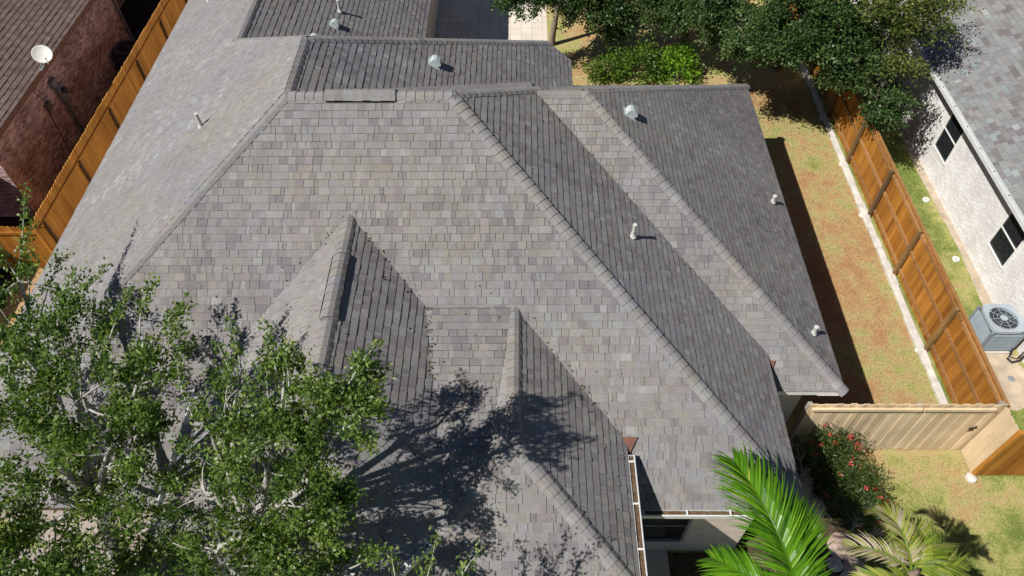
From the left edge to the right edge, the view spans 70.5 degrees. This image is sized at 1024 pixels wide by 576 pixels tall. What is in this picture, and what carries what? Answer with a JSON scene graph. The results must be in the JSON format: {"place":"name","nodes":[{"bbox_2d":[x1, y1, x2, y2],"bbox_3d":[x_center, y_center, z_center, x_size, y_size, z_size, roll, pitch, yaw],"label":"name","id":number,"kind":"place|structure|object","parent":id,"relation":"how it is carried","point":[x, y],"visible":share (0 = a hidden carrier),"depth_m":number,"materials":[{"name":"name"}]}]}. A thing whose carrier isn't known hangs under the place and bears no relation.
{"place":"outdoors","nodes":[
{"label":"outdoors","id":0,"kind":"place"},
{"bbox_2d":[0,226,20,293],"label":"neighbour yard","id":1,"kind":"structure","parent":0,"point":[6,275],"depth_m":20.42,"materials":[{"name":"soil"}]},
{"bbox_2d":[5,548,140,574],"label":"driveway","id":2,"kind":"structure","parent":0,"point":[33,555],"depth_m":15.53,"materials":[{"name":"grey concrete"}]},
{"bbox_2d":[0,0,160,225],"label":"alley soil","id":3,"kind":"structure","parent":0,"point":[137,14],"depth_m":28.84,"materials":[{"name":"black soil"}]},
{"bbox_2d":[112,40,136,70],"bbox_3d":[-13.687,-8.283,26.189,0.920,1.021,0.920,0,51,1],"label":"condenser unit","id":4,"kind":"object","parent":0,"point":[122,50],"visible":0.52,"depth_m":25.82,"materials":[{"name":"metal"}]},
{"bbox_2d":[435,0,547,40],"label":"patio","id":5,"kind":"structure","parent":0,"point":[465,19],"depth_m":28.32,"materials":[{"name":"beige concrete"}]},
{"bbox_2d":[0,0,1023,575],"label":"ground","id":6,"kind":"structure","parent":0,"point":[782,84],"depth_m":19.84,"materials":[{"name":"green plant"}]},
{"bbox_2d":[0,0,133,216],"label":"brick house","id":7,"kind":"structure","parent":6,"relation":"on","point":[80,39],"depth_m":22.44,"materials":[{"name":"brown brick"}]},
{"bbox_2d":[31,45,52,70],"bbox_3d":[-13.861,-6.782,21.413,0.574,0.610,0.531,0,51,1],"label":"satellite dish","id":8,"kind":"object","parent":7,"relation":"attached to","point":[41,54],"visible":1,"depth_m":21.36,"materials":[{"name":"white paint"}]},
{"bbox_2d":[34,92,71,152],"bbox_3d":[-14.256,-5.237,22.588,0.107,2.834,0.448,0,51,1],"label":"junction box","id":9,"kind":"object","parent":7,"relation":"attached to","point":[48,106],"visible":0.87,"depth_m":22.29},
{"bbox_2d":[48,77,84,133],"bbox_3d":[-14.159,-5.767,23.355,0.282,2.300,0.420,0,51,1],"label":"electric meter","id":10,"kind":"object","parent":7,"relation":"attached to","point":[60,89],"visible":0.94,"depth_m":22.85,"materials":[{"name":"grey metal"}]},
{"bbox_2d":[0,457,161,575],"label":"live oak","id":11,"kind":"object","parent":6,"relation":"on","point":[65,563],"visible":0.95,"depth_m":9.99,"materials":[{"name":"green plant"}]},
{"bbox_2d":[0,178,206,575],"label":"live oak","id":12,"kind":"object","parent":6,"relation":"on","point":[97,485],"visible":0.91,"depth_m":10.20,"materials":[{"name":"green plant"}]},
{"bbox_2d":[139,313,407,575],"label":"live oak","id":13,"kind":"object","parent":6,"relation":"on","point":[258,537],"visible":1,"depth_m":9.08,"materials":[{"name":"green plant"}]},
{"bbox_2d":[282,525,325,575],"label":"young tree","id":14,"kind":"object","parent":6,"relation":"on","point":[316,553],"visible":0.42,"depth_m":9.02,"materials":[{"name":"green plant"}]},
{"bbox_2d":[0,0,848,575],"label":"brick house","id":15,"kind":"structure","parent":6,"relation":"on","point":[472,188],"depth_m":13.16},
{"bbox_2d":[168,119,756,534],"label":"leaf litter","id":16,"kind":"object","parent":15,"relation":"on","point":[443,361],"visible":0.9,"depth_m":12.74,"materials":[{"name":"brown plant"}]},
{"bbox_2d":[642,519,692,541],"bbox_3d":[2.937,4.676,14.291,1.120,1.620,0.090,0,51,1],"label":"window","id":17,"kind":"structure","parent":15,"relation":"in","point":[654,530],"depth_m":14.48,"materials":[{"name":"black glass"}]},
{"bbox_2d":[379,525,492,575],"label":"young tree","id":18,"kind":"object","parent":6,"relation":"on","point":[393,560],"visible":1,"depth_m":8.83,"materials":[{"name":"green plant"}]},
{"bbox_2d":[489,0,674,53],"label":"oak tree","id":19,"kind":"object","parent":6,"relation":"on","point":[607,15],"visible":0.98,"depth_m":24.62,"materials":[{"name":"green plant"}]},
{"bbox_2d":[577,40,631,84],"bbox_3d":[3.362,-7.964,25.607,1.874,1.279,1.764,25,56,19],"label":"hedge shrub","id":20,"kind":"object","parent":6,"relation":"on","point":[596,68],"visible":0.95,"depth_m":25.59,"materials":[{"name":"green plant"}]},
{"bbox_2d":[610,33,669,84],"bbox_3d":[4.558,-8.069,25.490,2.150,1.648,2.146,-22,54,-16],"label":"hedge shrub","id":21,"kind":"object","parent":6,"relation":"on","point":[633,58],"visible":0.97,"depth_m":25.38,"materials":[{"name":"green plant"}]},
{"bbox_2d":[650,39,704,84],"bbox_3d":[5.825,-7.852,25.399,1.897,1.521,1.932,0,51,1],"label":"hedge shrub","id":22,"kind":"object","parent":6,"relation":"on","point":[671,56],"visible":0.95,"depth_m":25.29,"materials":[{"name":"green plant"}]},
{"bbox_2d":[631,0,795,70],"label":"oak tree","id":23,"kind":"object","parent":6,"relation":"on","point":[715,20],"visible":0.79,"depth_m":22.17,"materials":[{"name":"green plant"}]},
{"bbox_2d":[667,450,862,575],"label":"planting bed","id":24,"kind":"object","parent":6,"relation":"on","point":[682,564],"visible":0.12,"depth_m":15.45,"materials":[{"name":"brown soil"}]},
{"bbox_2d":[696,439,835,575],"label":"palm tree","id":25,"kind":"object","parent":24,"relation":"on","point":[793,533],"visible":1,"depth_m":11.10,"materials":[{"name":"green plant"}]},
{"bbox_2d":[799,474,813,496],"bbox_3d":[6.487,4.397,16.223,0.531,0.394,0.643,23,51,8],"label":"rock","id":26,"kind":"object","parent":24,"relation":"on","point":[808,488],"visible":0.37,"depth_m":16.07,"materials":[{"name":"stone"}]},
{"bbox_2d":[789,439,811,493],"bbox_3d":[6.383,3.866,16.202,0.504,0.493,1.396,0,51,1],"label":"dead frond","id":27,"kind":"object","parent":26,"relation":"on","point":[802,470],"visible":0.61,"depth_m":15.94,"materials":[{"name":"brown plant"}]},
{"bbox_2d":[807,498,824,518],"bbox_3d":[6.648,4.822,15.930,0.509,0.293,0.417,30,54,9],"label":"rock","id":28,"kind":"object","parent":24,"relation":"on","point":[816,506],"visible":0.3,"depth_m":15.79,"materials":[{"name":"stone"}]},
{"bbox_2d":[789,420,877,508],"bbox_3d":[6.920,3.672,15.956,2.182,1.716,1.971,0,51,1],"label":"flowering bush","id":29,"kind":"object","parent":24,"relation":"on","point":[832,448],"visible":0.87,"depth_m":15.88,"materials":[{"name":"green plant"}]},
{"bbox_2d":[826,557,843,571],"bbox_3d":[6.764,5.802,15.194,0.361,0.186,0.319,7,49,1],"label":"rock","id":30,"kind":"object","parent":24,"relation":"on","point":[838,564],"visible":0.95,"depth_m":15.13,"materials":[{"name":"stone"}]},
{"bbox_2d":[827,532,852,559],"bbox_3d":[7.026,5.502,15.466,0.708,0.096,0.597,-1,57,-14],"label":"rock","id":31,"kind":"object","parent":24,"relation":"on","point":[836,543],"visible":0.72,"depth_m":15.42,"materials":[{"name":"beige stone"}]},
{"bbox_2d":[840,571,852,575],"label":"rock","id":32,"kind":"object","parent":24,"relation":"on","point":[844,573],"visible":0.89,"depth_m":15.02,"materials":[{"name":"stone"}]},
{"bbox_2d":[808,446,901,542],"bbox_3d":[7.351,4.336,15.602,1.982,1.416,2.047,-19,54,-14],"label":"flowering bush","id":33,"kind":"object","parent":24,"relation":"on","point":[863,489],"visible":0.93,"depth_m":15.52,"materials":[{"name":"green plant"}]},
{"bbox_2d":[802,488,831,518],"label":"dead frond","id":34,"kind":"object","parent":33,"relation":"on","point":[824,506],"visible":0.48,"depth_m":15.45,"materials":[{"name":"plant"}]},
{"bbox_2d":[846,493,874,537],"bbox_3d":[7.479,4.768,15.613,0.446,0.426,1.463,26,56,20],"label":"dead frond","id":35,"kind":"object","parent":33,"relation":"on","point":[855,524],"visible":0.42,"depth_m":15.32,"materials":[{"name":"plant"}]},
{"bbox_2d":[843,555,866,574],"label":"rock","id":36,"kind":"object","parent":24,"relation":"on","point":[849,562],"visible":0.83,"depth_m":15.20,"materials":[{"name":"grey stone"}]},
{"bbox_2d":[834,500,971,575],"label":"palm tree","id":37,"kind":"object","parent":24,"relation":"on","point":[930,558],"visible":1,"depth_m":10.77,"materials":[{"name":"green plant"}]},
{"bbox_2d":[745,0,925,134],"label":"oak tree","id":38,"kind":"object","parent":6,"relation":"on","point":[841,44],"visible":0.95,"depth_m":20.66,"materials":[{"name":"green plant"}]},
{"bbox_2d":[835,525,885,550],"bbox_3d":[7.455,5.363,15.330,1.358,0.371,0.432,-18,53,-13],"label":"dead frond","id":39,"kind":"object","parent":6,"relation":"on","point":[873,532],"visible":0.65,"depth_m":15.32,"materials":[{"name":"plant"}]},
{"bbox_2d":[799,61,947,403],"bbox_3d":[10.497,-4.739,23.632,0.295,0.130,21.654,0,51,1],"label":"concrete footing","id":40,"kind":"object","parent":6,"relation":"on","point":[922,353],"visible":0.81,"depth_m":20.57,"materials":[{"name":"grey concrete"}]},
{"bbox_2d":[780,2,1010,409],"bbox_3d":[10.662,-5.526,23.133,0.179,1.830,22.250,0,51,1],"label":"wooden fence","id":41,"kind":"object","parent":6,"relation":"on","point":[953,346],"visible":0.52,"depth_m":19.12,"materials":[{"name":"brown wood"}]},
{"bbox_2d":[788,401,1018,471],"bbox_3d":[8.389,3.275,15.914,4.138,2.112,0.748,0,51,1],"label":"gate fence","id":42,"kind":"object","parent":6,"relation":"on","point":[919,425],"visible":0.86,"depth_m":15.85,"materials":[{"name":"grey wood"}]},
{"bbox_2d":[853,0,983,87],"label":"oak tree","id":43,"kind":"object","parent":6,"relation":"on","point":[912,16],"visible":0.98,"depth_m":19.84,"materials":[{"name":"green plant"}]},
{"bbox_2d":[848,0,1023,362],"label":"brick house","id":44,"kind":"structure","parent":6,"relation":"on","point":[964,130],"depth_m":20.54,"materials":[{"name":"grey brick"}]},
{"bbox_2d":[933,112,964,165],"bbox_3d":[12.940,-4.478,21.415,0.070,1.450,0.940,0,51,1],"label":"window","id":45,"kind":"structure","parent":44,"relation":"in","point":[952,132],"depth_m":21.50,"materials":[{"name":"white paint"}]},
{"bbox_2d":[987,211,1023,269],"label":"window","id":46,"kind":"structure","parent":44,"relation":"in","point":[1008,238],"depth_m":18.93,"materials":[{"name":"white paint"}]},
{"bbox_2d":[895,121,1015,348],"bbox_3d":[12.802,-2.521,21.857,0.360,0.001,10.500,0,51,1],"label":"dirt strip","id":47,"kind":"object","parent":6,"relation":"on","point":[983,295],"visible":0.75,"depth_m":21.38,"materials":[{"name":"beige soil"}]},
{"bbox_2d":[952,256,959,261],"bbox_3d":[12.525,-0.817,20.468,0.190,0.050,0.190,0,51,1],"label":"drain cap","id":48,"kind":"object","parent":6,"relation":"on","point":[956,257],"visible":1,"depth_m":20.45,"materials":[{"name":"white paint"}]},
{"bbox_2d":[964,430,1023,483],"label":"wooden fence","id":49,"kind":"object","parent":6,"relation":"on","point":[1006,457],"visible":1,"depth_m":15.85,"materials":[{"name":"brown wood"}]},
{"bbox_2d":[969,304,1023,362],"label":"condenser unit","id":50,"kind":"object","parent":6,"relation":"on","point":[998,328],"visible":0.95,"depth_m":18.20,"materials":[{"name":"metal"}]},
{"bbox_2d":[986,354,1023,410],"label":"dirt patch","id":51,"kind":"object","parent":6,"relation":"on","point":[1003,367],"visible":0.36,"depth_m":18.07,"materials":[{"name":"beige soil"}]},
{"bbox_2d":[1008,376,1014,381],"bbox_3d":[12.404,2.253,18.017,0.170,0.022,0.166,0,51,1],"label":"valve cover","id":52,"kind":"object","parent":51,"relation":"on","point":[1011,378],"visible":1,"depth_m":18.01,"materials":[{"name":"grey metal"}]},
{"bbox_2d":[645,550,669,575],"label":"walkway","id":53,"kind":"structure","parent":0,"point":[657,563],"depth_m":15.29,"materials":[{"name":"concrete"}]},
{"label":"side path","id":54,"kind":"structure","parent":0,"visible":0},
{"bbox_2d":[0,225,53,267],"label":"wooden fence","id":55,"kind":"object","parent":54,"relation":"on","point":[8,240],"visible":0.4,"depth_m":19.84,"materials":[{"name":"brown wood"}]},
{"bbox_2d":[32,0,187,248],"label":"wooden fence","id":56,"kind":"object","parent":54,"relation":"on","point":[57,208],"visible":0.69,"depth_m":22.55,"materials":[{"name":"brown wood"}]}
]}

